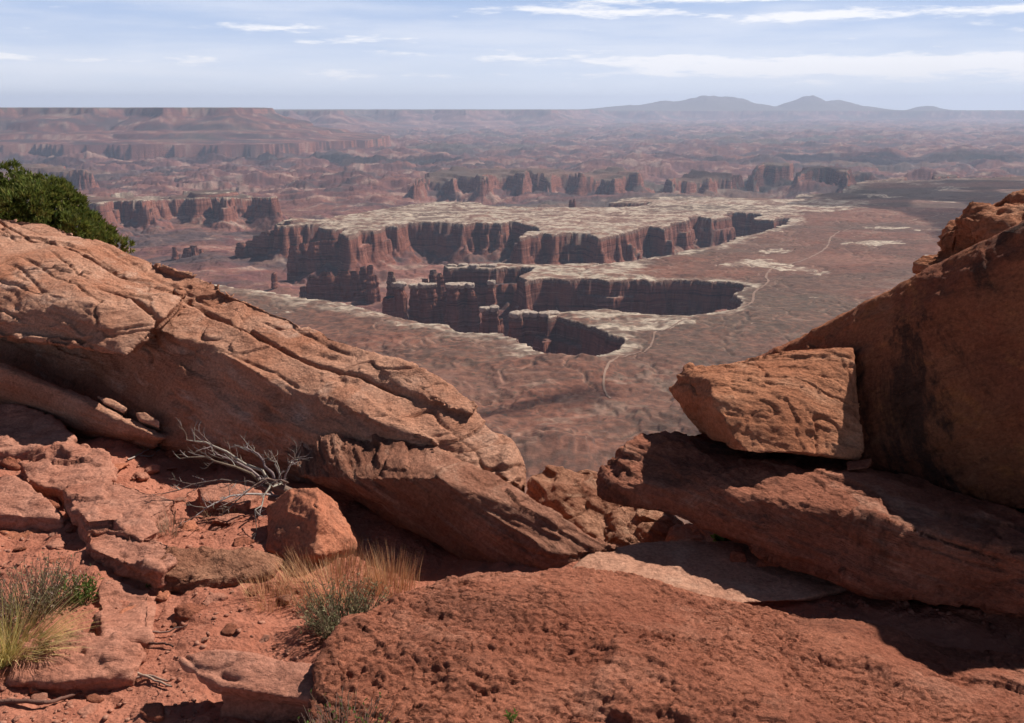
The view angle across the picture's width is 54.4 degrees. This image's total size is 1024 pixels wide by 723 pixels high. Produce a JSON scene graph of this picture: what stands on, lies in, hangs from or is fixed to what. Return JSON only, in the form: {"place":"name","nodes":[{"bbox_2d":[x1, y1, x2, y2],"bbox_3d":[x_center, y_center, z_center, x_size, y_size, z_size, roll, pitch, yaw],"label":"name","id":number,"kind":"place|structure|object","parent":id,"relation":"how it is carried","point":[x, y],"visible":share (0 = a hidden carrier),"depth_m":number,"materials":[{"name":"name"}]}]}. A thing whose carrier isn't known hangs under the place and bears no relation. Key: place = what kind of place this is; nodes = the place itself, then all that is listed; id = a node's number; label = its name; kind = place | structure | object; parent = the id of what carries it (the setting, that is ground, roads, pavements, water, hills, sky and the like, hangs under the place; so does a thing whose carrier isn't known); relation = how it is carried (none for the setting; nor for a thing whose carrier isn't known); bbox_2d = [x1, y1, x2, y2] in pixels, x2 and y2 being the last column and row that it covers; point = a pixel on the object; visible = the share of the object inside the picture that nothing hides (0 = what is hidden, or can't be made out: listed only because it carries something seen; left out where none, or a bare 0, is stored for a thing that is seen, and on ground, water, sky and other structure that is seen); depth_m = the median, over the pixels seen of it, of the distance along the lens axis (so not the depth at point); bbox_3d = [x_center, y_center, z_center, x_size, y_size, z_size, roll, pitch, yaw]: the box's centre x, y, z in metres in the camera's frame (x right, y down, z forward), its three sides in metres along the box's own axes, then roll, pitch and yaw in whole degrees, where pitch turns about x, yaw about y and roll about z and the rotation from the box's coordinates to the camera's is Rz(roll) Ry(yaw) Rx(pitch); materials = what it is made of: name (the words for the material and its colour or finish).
{"place":"outdoors","nodes":[
{"label":"outdoors","id":0,"kind":"place"},
{"bbox_2d":[0,579,99,669],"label":"yellow grass","id":1,"kind":"structure","parent":0,"point":[8,652],"depth_m":3.04,"materials":[{"name":"yellow plant"}]},
{"bbox_2d":[155,506,193,537],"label":"dry grass","id":2,"kind":"structure","parent":0,"point":[177,524],"depth_m":3.96,"materials":[{"name":"brown plant"}]},
{"bbox_2d":[0,95,1023,523],"bbox_3d":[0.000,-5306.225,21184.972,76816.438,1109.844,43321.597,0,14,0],"label":"terrain","id":3,"kind":"structure","parent":0,"point":[708,213],"depth_m":4197.31,"materials":[{"name":"brown stone"}]},
{"bbox_2d":[171,247,178,260],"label":"rock spire","id":4,"kind":"object","parent":3,"relation":"on","point":[174,254],"visible":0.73,"depth_m":3588.17,"materials":[{"name":"brown stone"}]},
{"bbox_2d":[181,246,203,257],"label":"sandstone butte","id":5,"kind":"object","parent":3,"relation":"on","point":[190,251],"visible":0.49,"depth_m":3574.93,"materials":[{"name":"brown stone"}]},
{"bbox_2d":[235,220,292,257],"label":"sandstone butte","id":6,"kind":"object","parent":3,"relation":"on","point":[261,244],"visible":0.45,"depth_m":3517.28,"materials":[{"name":"brown stone"}]},
{"bbox_2d":[271,272,277,288],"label":"rock spire","id":7,"kind":"object","parent":3,"relation":"on","point":[274,283],"visible":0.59,"depth_m":2903.12,"materials":[{"name":"brown stone"}]},
{"bbox_2d":[286,239,335,279],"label":"sandstone butte","id":8,"kind":"object","parent":3,"relation":"on","point":[310,257],"visible":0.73,"depth_m":3247.50,"materials":[{"name":"brown stone"}]},
{"bbox_2d":[299,265,380,303],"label":"sandstone butte","id":9,"kind":"object","parent":3,"relation":"on","point":[362,284],"visible":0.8,"depth_m":2809.40,"materials":[{"name":"brown stone"}]},
{"bbox_2d":[382,272,407,319],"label":"sandstone butte","id":10,"kind":"object","parent":3,"relation":"on","point":[394,302],"visible":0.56,"depth_m":2325.49,"materials":[{"name":"brown stone"}]},
{"bbox_2d":[408,282,442,323],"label":"sandstone butte","id":11,"kind":"object","parent":3,"relation":"on","point":[425,304],"visible":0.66,"depth_m":2345.85,"materials":[{"name":"brown stone"}]},
{"bbox_2d":[422,270,445,297],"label":"sandstone butte","id":12,"kind":"object","parent":3,"relation":"on","point":[435,277],"visible":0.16,"depth_m":2511.95,"materials":[{"name":"brown stone"}]},
{"bbox_2d":[441,282,480,332],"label":"sandstone butte","id":13,"kind":"object","parent":3,"relation":"on","point":[461,311],"visible":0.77,"depth_m":2333.38,"materials":[{"name":"brown stone"}]},
{"bbox_2d":[446,263,496,267],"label":"sandstone butte","id":14,"kind":"object","parent":3,"relation":"on","point":[473,265],"visible":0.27,"depth_m":2587.63,"materials":[{"name":"white stone"}]},
{"bbox_2d":[485,280,495,305],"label":"rock spire","id":15,"kind":"object","parent":3,"relation":"on","point":[490,297],"visible":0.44,"depth_m":2345.40,"materials":[{"name":"brown stone"}]},
{"bbox_2d":[479,305,503,333],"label":"sandstone butte","id":16,"kind":"object","parent":3,"relation":"on","point":[491,322],"visible":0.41,"depth_m":2044.05,"materials":[{"name":"brown stone"}]},
{"bbox_2d":[508,309,559,346],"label":"sandstone butte","id":17,"kind":"object","parent":3,"relation":"on","point":[526,325],"visible":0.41,"depth_m":1981.23,"materials":[{"name":"brown stone"}]},
{"bbox_2d":[568,199,575,207],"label":"rock spire","id":18,"kind":"object","parent":3,"relation":"on","point":[572,203],"visible":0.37,"depth_m":4485.02,"materials":[{"name":"brown stone"}]},
{"bbox_2d":[0,436,1023,722],"bbox_3d":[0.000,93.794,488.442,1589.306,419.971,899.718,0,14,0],"label":"ground","id":19,"kind":"structure","parent":0,"point":[436,562],"depth_m":3.39,"materials":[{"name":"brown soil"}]},
{"bbox_2d":[0,456,20,470],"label":"rubble rock","id":20,"kind":"object","parent":19,"relation":"on","point":[10,463],"visible":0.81,"depth_m":4.68,"materials":[{"name":"brown stone"}]},
{"bbox_2d":[13,547,26,551],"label":"loose stone","id":21,"kind":"object","parent":19,"relation":"on","point":[17,549],"visible":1,"depth_m":3.86,"materials":[{"name":"brown stone"}]},
{"bbox_2d":[0,529,41,539],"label":"rubble rock","id":22,"kind":"object","parent":19,"relation":"on","point":[15,535],"visible":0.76,"depth_m":4.01,"materials":[{"name":"brown stone"}]},
{"bbox_2d":[0,474,64,531],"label":"flat rock","id":23,"kind":"object","parent":19,"relation":"on","point":[24,505],"visible":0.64,"depth_m":4.08,"materials":[{"name":"brown stone"}]},
{"bbox_2d":[29,687,41,693],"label":"rubble rock","id":24,"kind":"object","parent":19,"relation":"on","point":[33,690],"visible":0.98,"depth_m":2.90,"materials":[{"name":"brown stone"}]},
{"bbox_2d":[0,403,76,462],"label":"rock mound","id":25,"kind":"object","parent":19,"relation":"on","point":[25,430],"visible":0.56,"depth_m":4.94,"materials":[{"name":"brown stone"}]},
{"bbox_2d":[30,692,47,699],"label":"loose stone","id":26,"kind":"object","parent":19,"relation":"on","point":[41,696],"visible":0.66,"depth_m":2.87,"materials":[{"name":"stone"}]},
{"bbox_2d":[0,691,81,704],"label":"dark stick","id":27,"kind":"object","parent":19,"relation":"on","point":[17,701],"visible":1,"depth_m":2.82,"materials":[{"name":"brown wood"}]},
{"bbox_2d":[0,550,95,627],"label":"sage shrub","id":28,"kind":"object","parent":19,"relation":"on","point":[43,583],"visible":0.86,"depth_m":3.31,"materials":[{"name":"green plant"}]},
{"bbox_2d":[44,496,59,508],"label":"rubble rock","id":29,"kind":"object","parent":19,"relation":"on","point":[54,501],"visible":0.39,"depth_m":4.27,"materials":[{"name":"brown stone"}]},
{"bbox_2d":[46,538,68,549],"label":"rubble rock","id":30,"kind":"object","parent":19,"relation":"on","point":[55,543],"visible":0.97,"depth_m":3.85,"materials":[{"name":"brown stone"}]},
{"bbox_2d":[49,557,65,563],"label":"rubble rock","id":31,"kind":"object","parent":19,"relation":"on","point":[54,560],"visible":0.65,"depth_m":3.69,"materials":[{"name":"brown stone"}]},
{"bbox_2d":[0,158,135,253],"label":"juniper tree","id":32,"kind":"object","parent":19,"relation":"on","point":[41,193],"visible":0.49,"depth_m":8.87,"materials":[{"name":"green plant"}]},
{"bbox_2d":[18,441,118,506],"bbox_3d":[-2.001,0.556,4.510,0.392,0.296,0.572,-10,17,-33],"label":"rounded rock","id":33,"kind":"object","parent":19,"relation":"on","point":[55,469],"visible":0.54,"depth_m":4.48,"materials":[{"name":"brown stone"}]},
{"bbox_2d":[5,629,146,696],"bbox_3d":[-1.324,0.956,3.018,0.411,0.212,0.252,0,14,0],"label":"buried rock","id":34,"kind":"object","parent":19,"relation":"on","point":[115,660],"visible":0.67,"depth_m":2.97,"materials":[{"name":"brown stone"}]},
{"bbox_2d":[49,568,104,604],"bbox_3d":[-1.481,0.774,3.388,0.150,0.124,0.146,0,14,0],"label":"green shrub","id":35,"kind":"object","parent":19,"relation":"on","point":[88,590],"visible":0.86,"depth_m":3.39,"materials":[{"name":"green plant"}]},
{"bbox_2d":[0,362,166,449],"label":"leaning slab","id":36,"kind":"structure","parent":19,"relation":"on","point":[79,415],"depth_m":5.06,"materials":[{"name":"stone"}]},
{"bbox_2d":[97,396,126,417],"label":"flat stone","id":37,"kind":"object","parent":36,"relation":"on","point":[116,406],"visible":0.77,"depth_m":5.01,"materials":[{"name":"brown stone"}]},
{"bbox_2d":[136,412,159,431],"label":"flat stone","id":38,"kind":"object","parent":36,"relation":"on","point":[147,420],"visible":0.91,"depth_m":4.89,"materials":[{"name":"brown stone"}]},
{"bbox_2d":[77,703,98,714],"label":"rubble rock","id":39,"kind":"object","parent":19,"relation":"on","point":[90,708],"visible":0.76,"depth_m":2.81,"materials":[{"name":"brown stone"}]},
{"bbox_2d":[86,693,104,702],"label":"loose stone","id":40,"kind":"object","parent":19,"relation":"on","point":[94,698],"visible":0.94,"depth_m":2.89,"materials":[{"name":"brown stone"}]},
{"bbox_2d":[63,482,175,544],"bbox_3d":[-1.666,0.676,4.051,0.612,0.268,0.379,6,15,21],"label":"flat rock","id":41,"kind":"object","parent":19,"relation":"on","point":[91,507],"visible":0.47,"depth_m":4.01,"materials":[{"name":"brown stone"}]},
{"bbox_2d":[115,463,129,469],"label":"rubble rock","id":42,"kind":"object","parent":19,"relation":"on","point":[119,466],"visible":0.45,"depth_m":4.66,"materials":[{"name":"brown stone"}]},
{"bbox_2d":[91,577,156,648],"bbox_3d":[-1.306,0.898,3.368,0.225,0.182,0.544,-5,15,-17],"label":"flat rock","id":43,"kind":"object","parent":19,"relation":"on","point":[135,623],"visible":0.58,"depth_m":3.33,"materials":[{"name":"brown stone"}]},
{"bbox_2d":[119,605,137,613],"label":"rubble rock","id":44,"kind":"object","parent":19,"relation":"on","point":[126,609],"visible":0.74,"depth_m":3.35,"materials":[{"name":"brown stone"}]},
{"bbox_2d":[86,528,177,592],"bbox_3d":[-1.400,0.784,3.675,0.500,0.253,0.194,9,17,30],"label":"flat rock","id":45,"kind":"object","parent":19,"relation":"on","point":[127,556],"visible":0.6,"depth_m":3.62,"materials":[{"name":"stone"}]},
{"bbox_2d":[113,509,158,541],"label":"flat rock","id":46,"kind":"object","parent":19,"relation":"on","point":[140,525],"visible":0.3,"depth_m":3.79,"materials":[{"name":"stone"}]},
{"bbox_2d":[131,472,148,480],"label":"rubble rock","id":47,"kind":"object","parent":19,"relation":"on","point":[140,476],"visible":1,"depth_m":4.58,"materials":[{"name":"brown stone"}]},
{"bbox_2d":[127,448,158,459],"bbox_3d":[-1.798,0.446,4.885,0.079,0.042,0.298,0,14,0],"label":"thin twig","id":48,"kind":"object","parent":19,"relation":"on","point":[137,454],"visible":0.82,"depth_m":4.86,"materials":[{"name":"grey wood"}]},
{"bbox_2d":[139,702,164,721],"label":"rubble rock","id":49,"kind":"object","parent":19,"relation":"on","point":[152,711],"visible":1,"depth_m":2.74,"materials":[{"name":"brown stone"}]},
{"bbox_2d":[144,464,159,473],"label":"rubble rock","id":50,"kind":"object","parent":19,"relation":"on","point":[152,469],"visible":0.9,"depth_m":4.69,"materials":[{"name":"brown stone"}]},
{"bbox_2d":[136,672,171,686],"bbox_3d":[-1.169,0.950,2.969,0.360,0.039,0.072,2,14,6],"label":"driftwood stick","id":51,"kind":"object","parent":19,"relation":"on","point":[152,677],"visible":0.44,"depth_m":2.96,"materials":[{"name":"brown wood"}]},
{"bbox_2d":[148,642,173,646],"bbox_3d":[-1.129,0.892,3.143,0.163,0.031,0.023,7,16,26],"label":"dark twig","id":52,"kind":"object","parent":19,"relation":"on","point":[159,643],"visible":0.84,"depth_m":3.13,"materials":[{"name":"brown wood"}]},
{"bbox_2d":[156,590,170,601],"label":"rubble rock","id":53,"kind":"object","parent":19,"relation":"on","point":[165,594],"visible":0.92,"depth_m":3.47,"materials":[{"name":"brown stone"}]},
{"bbox_2d":[152,624,187,633],"bbox_3d":[-1.126,0.874,3.251,0.134,0.028,0.019,0,14,0],"label":"thin twig","id":54,"kind":"object","parent":19,"relation":"on","point":[159,632],"visible":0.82,"depth_m":3.25,"materials":[{"name":"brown wood"}]},
{"bbox_2d":[164,449,178,457],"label":"rubble rock","id":55,"kind":"object","parent":19,"relation":"on","point":[169,453],"visible":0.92,"depth_m":4.96,"materials":[{"name":"brown stone"}]},
{"bbox_2d":[173,497,186,501],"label":"loose stone","id":56,"kind":"object","parent":19,"relation":"on","point":[178,499],"visible":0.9,"depth_m":4.34,"materials":[{"name":"brown stone"}]},
{"bbox_2d":[178,520,199,531],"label":"rubble rock","id":57,"kind":"object","parent":19,"relation":"on","point":[192,526],"visible":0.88,"depth_m":3.99,"materials":[{"name":"brown stone"}]},
{"bbox_2d":[174,603,206,619],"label":"rubble rock","id":58,"kind":"object","parent":19,"relation":"on","point":[186,611],"visible":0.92,"depth_m":3.33,"materials":[{"name":"brown stone"}]},
{"bbox_2d":[201,637,208,642],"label":"loose stone","id":59,"kind":"object","parent":19,"relation":"on","point":[203,639],"visible":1,"depth_m":3.12,"materials":[{"name":"brown stone"}]},
{"bbox_2d":[201,592,228,605],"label":"rubble rock","id":60,"kind":"object","parent":19,"relation":"on","point":[210,598],"visible":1,"depth_m":3.40,"materials":[{"name":"brown stone"}]},
{"bbox_2d":[209,527,220,530],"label":"loose stone","id":61,"kind":"object","parent":19,"relation":"on","point":[215,528],"visible":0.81,"depth_m":4.01,"materials":[{"name":"brown stone"}]},
{"bbox_2d":[157,546,283,593],"bbox_3d":[-1.078,0.808,3.604,0.482,0.242,0.250,0,14,0],"label":"layered ledge","id":62,"kind":"object","parent":19,"relation":"on","point":[200,566],"visible":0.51,"depth_m":3.57,"materials":[{"name":"stone"}]},
{"bbox_2d":[201,495,241,524],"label":"dry grass","id":63,"kind":"structure","parent":19,"relation":"on","point":[216,511],"depth_m":4.17,"materials":[{"name":"brown plant"}]},
{"bbox_2d":[211,513,244,524],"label":"rubble rock","id":64,"kind":"object","parent":19,"relation":"on","point":[229,518],"visible":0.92,"depth_m":4.09,"materials":[{"name":"stone"}]},
{"bbox_2d":[196,483,262,512],"bbox_3d":[-1.234,0.641,4.287,0.334,0.200,0.202,3,15,11],"label":"flat rock","id":65,"kind":"object","parent":19,"relation":"on","point":[216,492],"visible":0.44,"depth_m":4.23,"materials":[{"name":"brown stone"}]},
{"bbox_2d":[221,623,238,635],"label":"loose stone","id":66,"kind":"object","parent":19,"relation":"on","point":[228,629],"visible":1,"depth_m":3.18,"materials":[{"name":"brown stone"}]},
{"bbox_2d":[151,418,312,539],"bbox_3d":[-1.156,0.486,4.060,0.648,0.448,0.479,0,14,0],"label":"dead branch","id":67,"kind":"object","parent":19,"relation":"on","point":[267,483],"visible":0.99,"depth_m":4.16,"materials":[{"name":"grey wood"}]},
{"bbox_2d":[233,538,253,546],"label":"rubble rock","id":68,"kind":"object","parent":19,"relation":"on","point":[242,542],"visible":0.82,"depth_m":3.85,"materials":[{"name":"brown stone"}]},
{"bbox_2d":[173,649,313,722],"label":"overhanging rock","id":69,"kind":"object","parent":19,"relation":"on","point":[248,686],"visible":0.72,"depth_m":2.72,"materials":[{"name":"stone"}]},
{"bbox_2d":[245,584,260,594],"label":"rubble rock","id":70,"kind":"object","parent":19,"relation":"on","point":[255,590],"visible":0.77,"depth_m":3.46,"materials":[{"name":"brown stone"}]},
{"bbox_2d":[0,219,526,492],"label":"sandstone slab","id":71,"kind":"structure","parent":19,"relation":"on","point":[165,346],"depth_m":4.96,"materials":[{"name":"brown stone"}]},
{"bbox_2d":[259,634,269,642],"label":"loose stone","id":72,"kind":"object","parent":19,"relation":"on","point":[265,637],"visible":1,"depth_m":3.17,"materials":[{"name":"brown stone"}]},
{"bbox_2d":[238,568,292,612],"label":"dry grass","id":73,"kind":"structure","parent":19,"relation":"on","point":[265,591],"depth_m":3.45,"materials":[{"name":"beige plant"}]},
{"bbox_2d":[278,594,290,602],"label":"loose stone","id":74,"kind":"object","parent":19,"relation":"on","point":[281,597],"visible":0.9,"depth_m":3.45,"materials":[{"name":"brown stone"}]},
{"bbox_2d":[265,488,361,566],"bbox_3d":[-0.782,0.669,3.969,0.406,0.372,0.634,0,14,0],"label":"boulder","id":75,"kind":"object","parent":19,"relation":"on","point":[314,521],"visible":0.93,"depth_m":3.78,"materials":[{"name":"stone"}]},
{"bbox_2d":[260,532,402,611],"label":"dry grass","id":76,"kind":"structure","parent":19,"relation":"on","point":[338,565],"depth_m":3.63,"materials":[{"name":"beige plant"}]},
{"bbox_2d":[291,568,393,638],"bbox_3d":[-0.534,0.799,3.202,0.352,0.190,0.341,-6,15,-22],"label":"sage shrub","id":77,"kind":"object","parent":19,"relation":"on","point":[322,623],"visible":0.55,"depth_m":3.22,"materials":[{"name":"green plant"}]},
{"bbox_2d":[355,538,422,598],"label":"dry grass","id":78,"kind":"structure","parent":19,"relation":"on","point":[403,577],"depth_m":3.59,"materials":[{"name":"beige plant"}]},
{"bbox_2d":[285,434,616,569],"bbox_3d":[-0.282,0.545,4.200,1.663,0.458,0.676,8,16,28],"label":"layered ledge","id":79,"kind":"object","parent":19,"relation":"on","point":[460,509],"visible":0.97,"depth_m":3.85,"materials":[{"name":"stone"}]},
{"bbox_2d":[526,465,683,546],"bbox_3d":[0.509,1.910,6.198,0.987,2.605,1.379,0,14,0],"label":"rock","id":80,"kind":"object","parent":19,"relation":"on","point":[572,497],"visible":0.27,"depth_m":5.64,"materials":[{"name":"stone"}]},
{"bbox_2d":[307,566,1023,722],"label":"crusted ledge","id":81,"kind":"object","parent":19,"relation":"on","point":[579,644],"visible":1,"depth_m":2.75,"materials":[{"name":"brown stone"}]},
{"bbox_2d":[297,683,397,722],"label":"bare shrub","id":82,"kind":"object","parent":81,"relation":"on","point":[367,715],"visible":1,"depth_m":2.47,"materials":[{"name":"plant"}]},
{"bbox_2d":[503,708,517,722],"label":"green sprig","id":83,"kind":"object","parent":81,"relation":"on","point":[512,718],"visible":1,"depth_m":2.44,"materials":[{"name":"green plant"}]},
{"bbox_2d":[665,523,713,541],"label":"rim rock","id":84,"kind":"object","parent":19,"relation":"on","point":[686,532],"visible":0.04,"depth_m":5.30,"materials":[{"name":"stone"}]},
{"bbox_2d":[573,541,847,602],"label":"pale slab","id":85,"kind":"structure","parent":19,"relation":"on","point":[711,569],"depth_m":3.57,"materials":[{"name":"beige stone"}]},
{"bbox_2d":[710,534,730,541],"bbox_3d":[0.818,0.687,3.896,0.097,0.083,0.098,0,14,0],"label":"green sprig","id":86,"kind":"object","parent":85,"relation":"on","point":[716,537],"visible":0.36,"depth_m":3.88,"materials":[{"name":"green plant"}]},
{"bbox_2d":[730,550,746,561],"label":"stone","id":87,"kind":"object","parent":85,"relation":"on","point":[737,556],"visible":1,"depth_m":3.62,"materials":[{"name":"brown stone"}]},
{"bbox_2d":[756,559,778,566],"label":"stone","id":88,"kind":"object","parent":85,"relation":"on","point":[760,563],"visible":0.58,"depth_m":3.56,"materials":[{"name":"brown stone"}]},
{"bbox_2d":[596,430,1023,618],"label":"rock shelf","id":89,"kind":"object","parent":19,"relation":"on","point":[871,533],"visible":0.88,"depth_m":3.49,"materials":[{"name":"stone"}]},
{"bbox_2d":[669,347,863,460],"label":"sandstone block","id":90,"kind":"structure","parent":89,"relation":"on","point":[801,402],"depth_m":3.89,"materials":[{"name":"brown stone"}]},
{"bbox_2d":[846,459,871,469],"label":"wedge stone","id":91,"kind":"object","parent":89,"relation":"on","point":[860,464],"visible":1,"depth_m":3.76,"materials":[{"name":"stone"}]},
{"bbox_2d":[757,220,1023,508],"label":"rock","id":92,"kind":"object","parent":89,"relation":"on","point":[938,348],"visible":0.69,"depth_m":3.89,"materials":[{"name":"stone"}]},
{"bbox_2d":[912,189,1023,273],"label":"crumbly rock","id":93,"kind":"object","parent":92,"relation":"on","point":[974,223],"visible":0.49,"depth_m":4.66,"materials":[{"name":"orange stone"}]},
{"bbox_2d":[0,0,1023,109],"label":"sky","id":94,"kind":"structure","parent":0,"point":[275,54],"materials":[{"name":"blue"}]},
{"bbox_2d":[603,316,698,398],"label":"dirt road","id":95,"kind":"structure","parent":0,"point":[607,366],"depth_m":1605.41,"materials":[{"name":"beige soil"}]},
{"bbox_2d":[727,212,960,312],"bbox_3d":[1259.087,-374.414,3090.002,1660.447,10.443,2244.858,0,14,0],"label":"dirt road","id":96,"kind":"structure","parent":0,"point":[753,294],"depth_m":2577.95,"materials":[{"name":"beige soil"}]}
]}

